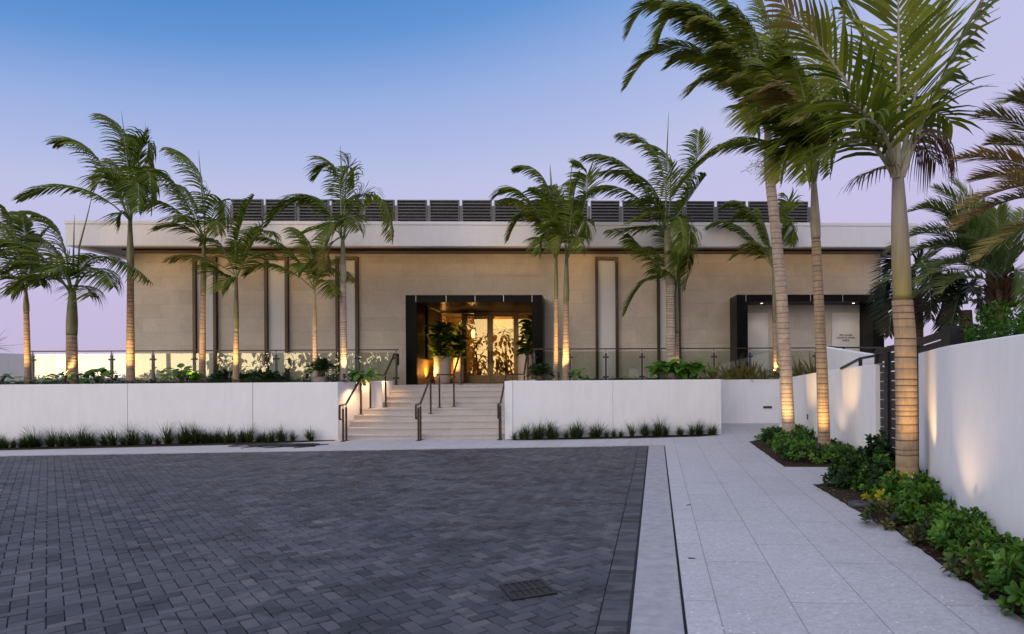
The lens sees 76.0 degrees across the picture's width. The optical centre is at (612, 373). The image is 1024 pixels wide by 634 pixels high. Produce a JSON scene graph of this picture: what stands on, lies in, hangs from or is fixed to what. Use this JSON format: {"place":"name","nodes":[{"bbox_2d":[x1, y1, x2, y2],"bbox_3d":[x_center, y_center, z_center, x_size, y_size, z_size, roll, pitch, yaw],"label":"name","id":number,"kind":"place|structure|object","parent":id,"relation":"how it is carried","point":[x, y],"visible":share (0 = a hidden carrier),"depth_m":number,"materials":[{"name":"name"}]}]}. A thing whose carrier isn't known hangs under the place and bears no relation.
{"place":"outdoors","nodes":[
{"label":"outdoors","id":0,"kind":"place"},
{"bbox_2d":[0,353,55,383],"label":"terrace wall","id":1,"kind":"structure","parent":0,"point":[45,364],"depth_m":23.36,"materials":[{"name":"white paint"}]},
{"bbox_2d":[0,446,687,633],"bbox_3d":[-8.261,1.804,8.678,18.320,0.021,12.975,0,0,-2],"label":"driveway","id":2,"kind":"structure","parent":0,"point":[440,541],"depth_m":6.86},
{"bbox_2d":[499,578,556,600],"bbox_3d":[-0.685,1.772,5.232,0.370,0.065,0.400,0,0,-25],"label":"drain grate","id":3,"kind":"object","parent":2,"relation":"on","point":[526,589],"visible":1,"depth_m":5.20,"materials":[{"name":"metal"}]},
{"bbox_2d":[596,446,647,633],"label":"driveway border","id":4,"kind":"object","parent":2,"relation":"on","point":[614,617],"visible":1,"depth_m":5.91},
{"bbox_2d":[630,445,684,633],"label":"kerb","id":5,"kind":"structure","parent":2,"relation":"on","point":[657,607],"depth_m":5.87,"materials":[{"name":"concrete"}]},
{"bbox_2d":[344,385,504,439],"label":"staircase","id":6,"kind":"structure","parent":0,"point":[472,414],"depth_m":18.16,"materials":[{"name":"stone"}]},
{"bbox_2d":[338,353,398,441],"bbox_3d":[-6.876,0.581,18.437,0.409,2.392,3.729,0,0,9],"label":"handrail","id":7,"kind":"object","parent":6,"relation":"on","point":[349,398],"visible":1,"depth_m":18.14,"materials":[{"name":"brown metal"}]},
{"bbox_2d":[415,353,462,440],"bbox_3d":[-4.915,0.569,18.514,0.442,2.392,3.734,0,0,10],"label":"handrail","id":8,"kind":"object","parent":6,"relation":"on","point":[418,410],"visible":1,"depth_m":18.22,"materials":[{"name":"brown metal"}]},
{"bbox_2d":[497,353,528,439],"bbox_3d":[-2.825,0.557,18.593,0.416,2.392,3.730,0,0,10],"label":"handrail","id":9,"kind":"object","parent":6,"relation":"on","point":[499,411],"visible":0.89,"depth_m":17.31,"materials":[{"name":"brown metal"}]},
{"bbox_2d":[467,360,487,374],"bbox_3d":[-5.395,-0.085,26.039,0.720,0.883,0.660,0,0,23],"label":"armchair","id":10,"kind":"object","parent":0,"point":[478,368],"visible":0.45,"depth_m":26.02,"materials":[{"name":"beige fabric"}]},
{"bbox_2d":[90,380,894,418],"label":"terrace","id":11,"kind":"structure","parent":0,"point":[502,384],"depth_m":21.02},
{"bbox_2d":[31,349,398,384],"bbox_3d":[-12.255,-0.160,20.014,11.183,1.125,0.056,0,0,-2],"label":"glass railing","id":12,"kind":"object","parent":11,"relation":"on","point":[194,359],"visible":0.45,"depth_m":19.95,"materials":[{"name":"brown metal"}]},
{"bbox_2d":[430,355,453,383],"bbox_3d":[-5.834,-0.150,22.211,0.914,1.030,0.900,0,0,-2],"label":"planter pot","id":13,"kind":"object","parent":11,"relation":"on","point":[443,366],"visible":0.9,"depth_m":21.97,"materials":[{"name":"ceramic"}]},
{"bbox_2d":[426,321,457,360],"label":"fig tree","id":14,"kind":"object","parent":13,"relation":"in","point":[439,339],"visible":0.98,"depth_m":22.07,"materials":[{"name":"green plant"}]},
{"bbox_2d":[453,357,465,382],"bbox_3d":[-5.566,-0.148,23.418,0.796,1.022,0.759,0,0,18],"label":"planter pot","id":15,"kind":"object","parent":11,"relation":"on","point":[457,375],"visible":0.48,"depth_m":23.23,"materials":[{"name":"ceramic"}]},
{"bbox_2d":[446,324,469,359],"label":"fig tree","id":16,"kind":"object","parent":15,"relation":"in","point":[458,337],"visible":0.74,"depth_m":23.24,"materials":[{"name":"green plant"}]},
{"bbox_2d":[64,220,917,384],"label":"clubhouse","id":17,"kind":"structure","parent":11,"relation":"on","point":[414,278],"depth_m":21.76,"materials":[{"name":"stone"}]},
{"bbox_2d":[464,314,489,382],"bbox_3d":[-5.048,-0.935,24.124,0.973,2.570,0.140,0,0,-2],"label":"entrance door","id":18,"kind":"structure","parent":17,"relation":"in","point":[467,378],"depth_m":24.14,"materials":[{"name":"gold metal"}]},
{"bbox_2d":[442,313,531,382],"bbox_3d":[-4.553,-1.233,27.160,11.400,3.180,5.770,0,0,-2],"label":"lobby","id":19,"kind":"object","parent":17,"relation":"in","point":[503,344],"visible":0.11,"depth_m":29.80,"materials":[{"name":"paint"}]},
{"bbox_2d":[494,317,511,327],"bbox_3d":[-4.432,-2.214,26.350,0.720,0.719,0.720,0,0,-2],"label":"pendant lamp","id":20,"kind":"object","parent":19,"relation":"hanging from","point":[502,322],"visible":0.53,"depth_m":26.04,"materials":[{"name":"yellow"}]},
{"bbox_2d":[490,314,516,382],"bbox_3d":[-4.067,-0.941,24.162,0.973,2.570,0.140,0,0,-2],"label":"entrance door","id":21,"kind":"structure","parent":17,"relation":"in","point":[493,378],"depth_m":24.17,"materials":[{"name":"gold metal"}]},
{"bbox_2d":[230,199,809,222],"bbox_3d":[-3.143,-5.396,23.425,20.925,1.730,0.145,0,0,-2],"label":"louvre screen","id":22,"kind":"object","parent":17,"relation":"on","point":[487,211],"visible":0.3,"depth_m":23.34,"materials":[{"name":"grey metal"}]},
{"bbox_2d":[748,313,767,378],"bbox_3d":[5.028,-0.890,22.259,0.724,2.380,0.102,0,0,-2],"label":"service door","id":23,"kind":"structure","parent":17,"relation":"in","point":[757,322],"depth_m":22.28,"materials":[{"name":"paint"}]},
{"bbox_2d":[832,313,859,351],"bbox_3d":[8.106,-0.908,22.377,0.968,2.380,0.102,0,0,-2],"label":"service door","id":24,"kind":"structure","parent":17,"relation":"in","point":[845,326],"depth_m":22.40,"materials":[{"name":"paint"}]},
{"bbox_2d":[514,352,531,379],"bbox_3d":[-2.953,-0.196,22.489,0.916,1.088,0.866,0,0,-2],"label":"planter pot","id":25,"kind":"object","parent":11,"relation":"on","point":[521,360],"visible":0.48,"depth_m":22.25,"materials":[{"name":"ceramic"}]},
{"bbox_2d":[515,315,531,356],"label":"fig tree","id":26,"kind":"object","parent":25,"relation":"in","point":[527,337],"visible":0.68,"depth_m":22.38,"materials":[{"name":"green plant"}]},
{"bbox_2d":[531,347,815,380],"bbox_3d":[2.040,-0.245,20.564,9.180,1.125,0.056,0,0,-2],"label":"glass railing","id":27,"kind":"object","parent":11,"relation":"on","point":[714,356],"visible":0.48,"depth_m":20.50,"materials":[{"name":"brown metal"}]},
{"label":"soil","id":28,"kind":"structure","parent":11,"relation":"on","visible":0},
{"bbox_2d":[721,356,757,379],"bbox_3d":[4.059,-0.165,20.487,1.455,0.842,1.325,0,0,-38],"label":"bromeliad","id":29,"kind":"object","parent":28,"relation":"on","point":[739,374],"visible":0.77,"depth_m":20.35,"materials":[{"name":"green plant"}]},
{"bbox_2d":[738,358,769,379],"bbox_3d":[4.467,-0.169,20.445,1.545,0.845,1.606,0,0,-2],"label":"bromeliad","id":30,"kind":"object","parent":28,"relation":"on","point":[753,372],"visible":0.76,"depth_m":20.28,"materials":[{"name":"green plant"}]},
{"bbox_2d":[705,189,806,378],"bbox_3d":[4.524,-2.827,20.487,3.361,6.328,1.350,0,0,-2],"label":"royal palm","id":31,"kind":"object","parent":28,"relation":"on","point":[791,240],"visible":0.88,"depth_m":20.43,"materials":[{"name":"green plant"}]},
{"bbox_2d":[493,360,506,374],"bbox_3d":[-4.643,-0.089,26.413,0.720,0.883,0.660,0,0,-22],"label":"armchair","id":32,"kind":"object","parent":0,"point":[499,367],"visible":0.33,"depth_m":26.11,"materials":[{"name":"beige fabric"}]},
{"bbox_2d":[0,428,1023,633],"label":"pavement","id":33,"kind":"structure","parent":0,"point":[769,544],"depth_m":6.22,"materials":[{"name":"concrete"}]},
{"bbox_2d":[0,440,334,449],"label":"soil","id":34,"kind":"structure","parent":33,"relation":"on","point":[125,445],"depth_m":16.02,"materials":[{"name":"soil"}]},
{"bbox_2d":[9,424,44,446],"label":"grass tuft","id":35,"kind":"object","parent":34,"relation":"on","point":[30,440],"visible":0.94,"depth_m":15.71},
{"bbox_2d":[69,424,98,445],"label":"grass tuft","id":36,"kind":"object","parent":34,"relation":"on","point":[79,438],"visible":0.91,"depth_m":15.93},
{"bbox_2d":[94,423,121,445],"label":"grass tuft","id":37,"kind":"object","parent":34,"relation":"on","point":[113,440],"visible":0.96,"depth_m":15.99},
{"bbox_2d":[108,419,146,444],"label":"grass tuft","id":38,"kind":"object","parent":34,"relation":"on","point":[128,441],"visible":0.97,"depth_m":16.07,"materials":[{"name":"plant"}]},
{"bbox_2d":[153,423,181,443],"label":"grass tuft","id":39,"kind":"object","parent":34,"relation":"on","point":[167,439],"visible":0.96,"depth_m":16.29,"materials":[{"name":"plant"}]},
{"bbox_2d":[0,381,393,446],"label":"planter wall","id":40,"kind":"structure","parent":33,"relation":"on","point":[299,407],"depth_m":16.54,"materials":[{"name":"white paint"}]},
{"bbox_2d":[0,204,56,383],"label":"royal palm","id":41,"kind":"object","parent":40,"relation":"on","point":[10,227],"visible":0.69,"depth_m":16.96,"materials":[{"name":"green plant"}]},
{"bbox_2d":[39,370,76,383],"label":"broad leaf plant","id":42,"kind":"object","parent":40,"relation":"on","point":[62,373],"visible":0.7,"depth_m":16.43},
{"bbox_2d":[0,198,152,383],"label":"royal palm","id":43,"kind":"object","parent":40,"relation":"on","point":[56,270],"visible":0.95,"depth_m":16.43,"materials":[{"name":"green plant"}]},
{"bbox_2d":[11,111,172,383],"bbox_3d":[-13.397,-3.307,17.253,4.255,7.461,2.158,0,0,15],"label":"royal palm","id":44,"kind":"object","parent":40,"relation":"in","point":[139,183],"visible":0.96,"depth_m":17.15,"materials":[{"name":"green plant"}]},
{"bbox_2d":[84,367,116,382],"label":"broad leaf plant","id":45,"kind":"object","parent":40,"relation":"on","point":[105,372],"visible":0.83,"depth_m":17.03,"materials":[{"name":"plant"}]},
{"bbox_2d":[158,363,200,382],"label":"broad leaf plant","id":46,"kind":"object","parent":40,"relation":"on","point":[179,374],"visible":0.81,"depth_m":17.10,"materials":[{"name":"plant"}]},
{"bbox_2d":[0,375,372,384],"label":"ground cover","id":47,"kind":"object","parent":40,"relation":"on","point":[245,380],"visible":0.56,"depth_m":17.25,"materials":[{"name":"green plant"}]},
{"bbox_2d":[133,147,241,382],"bbox_3d":[-11.699,-2.920,17.571,2.832,6.667,1.994,0,0,19],"label":"royal palm","id":48,"kind":"object","parent":40,"relation":"on","point":[208,221],"visible":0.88,"depth_m":17.62,"materials":[{"name":"green plant"}]},
{"bbox_2d":[163,194,281,382],"bbox_3d":[-10.407,-2.257,17.344,3.202,5.325,1.989,0,0,-2],"label":"royal palm","id":49,"kind":"object","parent":40,"relation":"on","point":[234,247],"visible":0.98,"depth_m":17.50,"materials":[{"name":"green plant"}]},
{"bbox_2d":[206,369,241,382],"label":"planter shrub","id":50,"kind":"object","parent":40,"relation":"on","point":[218,374],"visible":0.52,"depth_m":19.21,"materials":[{"name":"green plant"}]},
{"bbox_2d":[239,369,275,381],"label":"planter shrub","id":51,"kind":"object","parent":40,"relation":"on","point":[246,376],"visible":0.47,"depth_m":19.17,"materials":[{"name":"green plant"}]},
{"bbox_2d":[257,370,290,382],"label":"planter shrub","id":52,"kind":"object","parent":40,"relation":"on","point":[269,373],"visible":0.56,"depth_m":19.21,"materials":[{"name":"green plant"}]},
{"bbox_2d":[241,227,357,376],"bbox_3d":[-8.773,-1.984,18.197,2.826,4.760,2.467,0,0,-37],"label":"royal palm","id":53,"kind":"object","parent":40,"relation":"on","point":[302,266],"visible":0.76,"depth_m":18.40,"materials":[{"name":"green plant"}]},
{"bbox_2d":[311,376,330,381],"bbox_3d":[-7.944,0.252,17.658,0.520,0.330,0.520,0,0,-2],"label":"plant pot","id":54,"kind":"object","parent":40,"relation":"on","point":[320,379],"visible":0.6,"depth_m":17.45,"materials":[{"name":"concrete"}]},
{"bbox_2d":[303,358,338,376],"bbox_3d":[-7.971,-0.170,17.675,0.932,0.595,0.936,0,0,-2],"label":"cycad","id":55,"kind":"object","parent":54,"relation":"in","point":[321,366],"visible":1,"depth_m":17.57,"materials":[{"name":"green plant"}]},
{"bbox_2d":[261,147,393,381],"bbox_3d":[-7.764,-2.971,17.889,3.050,6.723,2.565,0,0,34],"label":"royal palm","id":56,"kind":"object","parent":40,"relation":"on","point":[325,226],"visible":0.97,"depth_m":17.84,"materials":[{"name":"green plant"}]},
{"bbox_2d":[348,368,381,385],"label":"broad leaf plant","id":57,"kind":"object","parent":40,"relation":"on","point":[365,377],"visible":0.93,"depth_m":18.21,"materials":[{"name":"plant"}]},
{"bbox_2d":[228,443,328,448],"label":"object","id":58,"kind":"object","parent":33,"relation":"on","point":[298,445],"visible":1,"depth_m":15.69,"materials":[{"name":"black rubber"}]},
{"bbox_2d":[507,434,717,439],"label":"soil","id":59,"kind":"structure","parent":33,"relation":"on","point":[651,436],"depth_m":17.32,"materials":[{"name":"soil"}]},
{"bbox_2d":[505,379,720,439],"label":"planter wall","id":60,"kind":"structure","parent":33,"relation":"on","point":[621,404],"depth_m":17.63,"materials":[{"name":"white paint"}]},
{"bbox_2d":[489,165,567,380],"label":"royal palm","id":61,"kind":"object","parent":60,"relation":"on","point":[554,240],"visible":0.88,"depth_m":18.52,"materials":[{"name":"green plant"}]},
{"bbox_2d":[525,362,554,380],"bbox_3d":[-2.020,-0.037,18.147,0.917,0.598,1.016,0,0,-2],"label":"cycad","id":62,"kind":"object","parent":60,"relation":"on","point":[539,371],"visible":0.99,"depth_m":18.05,"materials":[{"name":"green plant"}]},
{"bbox_2d":[533,158,604,380],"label":"royal palm","id":63,"kind":"object","parent":60,"relation":"on","point":[579,201],"visible":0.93,"depth_m":18.32,"materials":[{"name":"green plant"}]},
{"bbox_2d":[579,113,712,379],"bbox_3d":[1.024,-3.757,19.226,4.069,8.190,2.499,0,0,-2],"label":"royal palm","id":64,"kind":"object","parent":60,"relation":"on","point":[682,239],"visible":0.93,"depth_m":19.27,"materials":[{"name":"green plant"}]},
{"bbox_2d":[590,376,713,379],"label":"ground cover","id":65,"kind":"object","parent":60,"relation":"on","point":[688,378],"visible":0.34,"depth_m":18.49,"materials":[{"name":"green plant"}]},
{"bbox_2d":[618,225,704,377],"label":"royal palm","id":66,"kind":"object","parent":60,"relation":"on","point":[680,262],"visible":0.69,"depth_m":19.32,"materials":[{"name":"green plant"}]},
{"bbox_2d":[644,359,683,379],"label":"broad leaf plant","id":67,"kind":"object","parent":60,"relation":"on","point":[657,366],"visible":0.83,"depth_m":18.52,"materials":[{"name":"plant"}]},
{"bbox_2d":[668,363,695,379],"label":"broad leaf plant","id":68,"kind":"object","parent":60,"relation":"on","point":[682,367],"visible":0.77,"depth_m":18.40,"materials":[{"name":"plant"}]},
{"bbox_2d":[677,361,716,379],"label":"broad leaf plant","id":69,"kind":"object","parent":60,"relation":"on","point":[699,369],"visible":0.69,"depth_m":18.50,"materials":[{"name":"plant"}]},
{"bbox_2d":[698,361,734,378],"bbox_3d":[3.090,-0.087,19.513,1.003,0.698,1.105,0,0,-12],"label":"bromeliad","id":70,"kind":"object","parent":60,"relation":"on","point":[714,374],"visible":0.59,"depth_m":19.37,"materials":[{"name":"green plant"}]},
{"bbox_2d":[620,0,805,436],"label":"royal palm","id":71,"kind":"object","parent":33,"relation":"on","point":[723,56],"visible":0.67,"depth_m":15.37,"materials":[{"name":"green plant"}]},
{"bbox_2d":[721,379,778,422],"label":"wall","id":72,"kind":"structure","parent":33,"relation":"on","point":[744,400],"depth_m":20.23,"materials":[{"name":"white paint"}]},
{"bbox_2d":[669,6,859,445],"bbox_3d":[3.265,-2.845,12.369,3.948,9.220,2.477,0,0,-30],"label":"royal palm","id":73,"kind":"object","parent":33,"relation":"on","point":[775,95],"visible":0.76,"depth_m":12.51,"materials":[{"name":"green plant"}]},
{"bbox_2d":[749,440,832,466],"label":"soil","id":74,"kind":"structure","parent":33,"relation":"on","point":[764,447],"depth_m":12.47,"materials":[{"name":"soil"}]},
{"bbox_2d":[771,437,804,453],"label":"bed shrub","id":75,"kind":"object","parent":74,"relation":"on","point":[776,446],"visible":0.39,"depth_m":13.57,"materials":[{"name":"green plant"}]},
{"bbox_2d":[781,440,830,463],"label":"bed shrub","id":76,"kind":"object","parent":74,"relation":"on","point":[799,452],"visible":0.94,"depth_m":12.27,"materials":[{"name":"green plant"}]},
{"bbox_2d":[808,442,849,460],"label":"bed shrub","id":77,"kind":"object","parent":74,"relation":"on","point":[828,455],"visible":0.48,"depth_m":12.20,"materials":[{"name":"green plant"}]},
{"bbox_2d":[779,364,883,459],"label":"garden wall","id":78,"kind":"structure","parent":33,"relation":"on","point":[854,404],"depth_m":13.14,"materials":[{"name":"white paint"}]},
{"bbox_2d":[860,430,895,460],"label":"clusia shrub","id":79,"kind":"object","parent":33,"relation":"on","point":[878,445],"visible":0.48,"depth_m":10.57,"materials":[{"name":"green plant"}]},
{"bbox_2d":[864,242,961,346],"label":"date palm","id":80,"kind":"object","parent":33,"relation":"on","point":[882,296],"visible":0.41,"depth_m":14.44,"materials":[{"name":"green plant"}]},
{"bbox_2d":[812,483,1023,618],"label":"soil","id":81,"kind":"structure","parent":33,"relation":"on","point":[841,493],"depth_m":6.68,"materials":[{"name":"soil"}]},
{"bbox_2d":[820,453,859,487],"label":"clusia shrub","id":82,"kind":"object","parent":81,"relation":"on","point":[831,478],"visible":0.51,"depth_m":9.76,"materials":[{"name":"green plant"}]},
{"bbox_2d":[832,453,863,487],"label":"clusia shrub","id":83,"kind":"object","parent":81,"relation":"on","point":[841,464],"visible":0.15,"depth_m":9.70,"materials":[{"name":"green plant"}]},
{"bbox_2d":[836,455,875,489],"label":"clusia shrub","id":84,"kind":"object","parent":81,"relation":"on","point":[847,478],"visible":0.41,"depth_m":9.53,"materials":[{"name":"green plant"}]},
{"bbox_2d":[850,464,886,492],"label":"clusia shrub","id":85,"kind":"object","parent":81,"relation":"on","point":[860,486],"visible":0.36,"depth_m":9.28,"materials":[{"name":"green plant"}]},
{"bbox_2d":[859,458,894,488],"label":"clusia shrub","id":86,"kind":"object","parent":81,"relation":"on","point":[877,471],"visible":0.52,"depth_m":9.07,"materials":[{"name":"green plant"}]},
{"bbox_2d":[755,0,1006,476],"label":"royal palm","id":87,"kind":"object","parent":81,"relation":"on","point":[885,103],"visible":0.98,"depth_m":8.70,"materials":[{"name":"green plant"}]},
{"bbox_2d":[857,497,905,529],"bbox_3d":[3.026,1.570,7.282,0.525,0.331,0.471,0,0,43],"label":"clusia shrub","id":88,"kind":"object","parent":81,"relation":"on","point":[874,510],"visible":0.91,"depth_m":7.25,"materials":[{"name":"green plant"}]},
{"bbox_2d":[860,468,917,507],"bbox_3d":[3.638,1.481,8.349,0.786,0.507,0.757,0,0,-2],"label":"clusia shrub","id":89,"kind":"object","parent":81,"relation":"on","point":[880,491],"visible":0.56,"depth_m":8.28,"materials":[{"name":"green plant"}]},
{"bbox_2d":[885,473,939,509],"bbox_3d":[3.763,1.480,8.067,0.836,0.521,0.721,0,0,-3],"label":"clusia shrub","id":90,"kind":"object","parent":81,"relation":"on","point":[902,485],"visible":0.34,"depth_m":7.96,"materials":[{"name":"green plant"}]},
{"bbox_2d":[902,513,944,548],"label":"clusia shrub","id":91,"kind":"object","parent":81,"relation":"on","point":[911,533],"visible":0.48,"depth_m":6.48,"materials":[{"name":"green plant"}]},
{"bbox_2d":[896,481,957,525],"bbox_3d":[3.555,1.468,7.258,0.690,0.497,0.700,0,0,-6],"label":"clusia shrub","id":92,"kind":"object","parent":81,"relation":"on","point":[913,498],"visible":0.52,"depth_m":7.22,"materials":[{"name":"green plant"}]},
{"bbox_2d":[913,502,957,532],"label":"clusia shrub","id":93,"kind":"object","parent":81,"relation":"on","point":[932,509],"visible":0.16,"depth_m":6.70,"materials":[{"name":"green plant"}]},
{"bbox_2d":[925,512,994,554],"bbox_3d":[3.306,1.519,6.011,0.629,0.443,0.623,0,0,0],"label":"clusia shrub","id":94,"kind":"object","parent":81,"relation":"on","point":[941,536],"visible":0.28,"depth_m":6.00,"materials":[{"name":"green plant"}]},
{"bbox_2d":[927,506,996,548],"bbox_3d":[3.358,1.508,6.219,0.640,0.462,0.742,0,0,15],"label":"clusia shrub","id":95,"kind":"object","parent":81,"relation":"on","point":[975,510],"visible":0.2,"depth_m":6.21,"materials":[{"name":"green plant"}]},
{"bbox_2d":[940,540,987,582],"bbox_3d":[3.049,1.562,5.381,0.469,0.350,0.513,0,0,-16],"label":"clusia shrub","id":96,"kind":"object","parent":81,"relation":"on","point":[956,569],"visible":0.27,"depth_m":5.38,"materials":[{"name":"green plant"}]},
{"bbox_2d":[943,525,993,573],"bbox_3d":[3.182,1.517,5.604,0.566,0.401,0.558,0,0,-36],"label":"clusia shrub","id":97,"kind":"object","parent":81,"relation":"on","point":[959,548],"visible":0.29,"depth_m":5.64,"materials":[{"name":"green plant"}]},
{"bbox_2d":[961,531,1022,580],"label":"clusia shrub","id":98,"kind":"object","parent":81,"relation":"on","point":[998,538],"visible":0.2,"depth_m":5.29,"materials":[{"name":"green plant"}]},
{"bbox_2d":[974,542,1023,599],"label":"clusia shrub","id":99,"kind":"object","parent":81,"relation":"on","point":[984,561],"visible":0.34,"depth_m":4.99,"materials":[{"name":"green plant"}]},
{"bbox_2d":[985,538,1023,615],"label":"clusia shrub","id":100,"kind":"object","parent":81,"relation":"on","point":[1000,577],"visible":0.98,"depth_m":4.64,"materials":[{"name":"green plant"}]},
{"bbox_2d":[874,326,962,466],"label":"gate","id":101,"kind":"structure","parent":33,"relation":"on","point":[949,335],"depth_m":10.99,"materials":[{"name":"black metal"}]},
{"bbox_2d":[868,177,1023,334],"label":"date palm","id":102,"kind":"object","parent":33,"relation":"on","point":[995,264],"visible":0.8,"depth_m":10.99,"materials":[{"name":"green plant"}]},
{"bbox_2d":[914,267,993,341],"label":"date palm","id":103,"kind":"object","parent":33,"relation":"on","point":[963,288],"visible":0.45,"depth_m":14.03,"materials":[{"name":"green plant"}]},
{"bbox_2d":[918,334,1023,541],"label":"curved wall","id":104,"kind":"structure","parent":33,"relation":"on","point":[971,424],"depth_m":6.44,"materials":[{"name":"white paint"}]},
{"bbox_2d":[945,77,1023,263],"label":"date palm","id":105,"kind":"object","parent":33,"relation":"on","point":[1014,173],"visible":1,"depth_m":8.32,"materials":[{"name":"green plant"}]},
{"bbox_2d":[945,298,1023,342],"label":"hedge","id":106,"kind":"object","parent":33,"relation":"on","point":[992,324],"visible":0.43,"depth_m":7.64,"materials":[{"name":"green plant"}]},
{"bbox_2d":[0,0,1023,378],"label":"sky","id":107,"kind":"structure","parent":0,"point":[435,99],"materials":[{"name":"blue"}]},
{"bbox_2d":[721,423,778,433],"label":"ramp pavement","id":108,"kind":"structure","parent":0,"point":[732,428],"depth_m":19.39,"materials":[{"name":"concrete"}]},
{"bbox_2d":[826,346,873,369],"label":"ramp wall","id":109,"kind":"structure","parent":0,"point":[837,358],"depth_m":15.35,"materials":[{"name":"white paint"}]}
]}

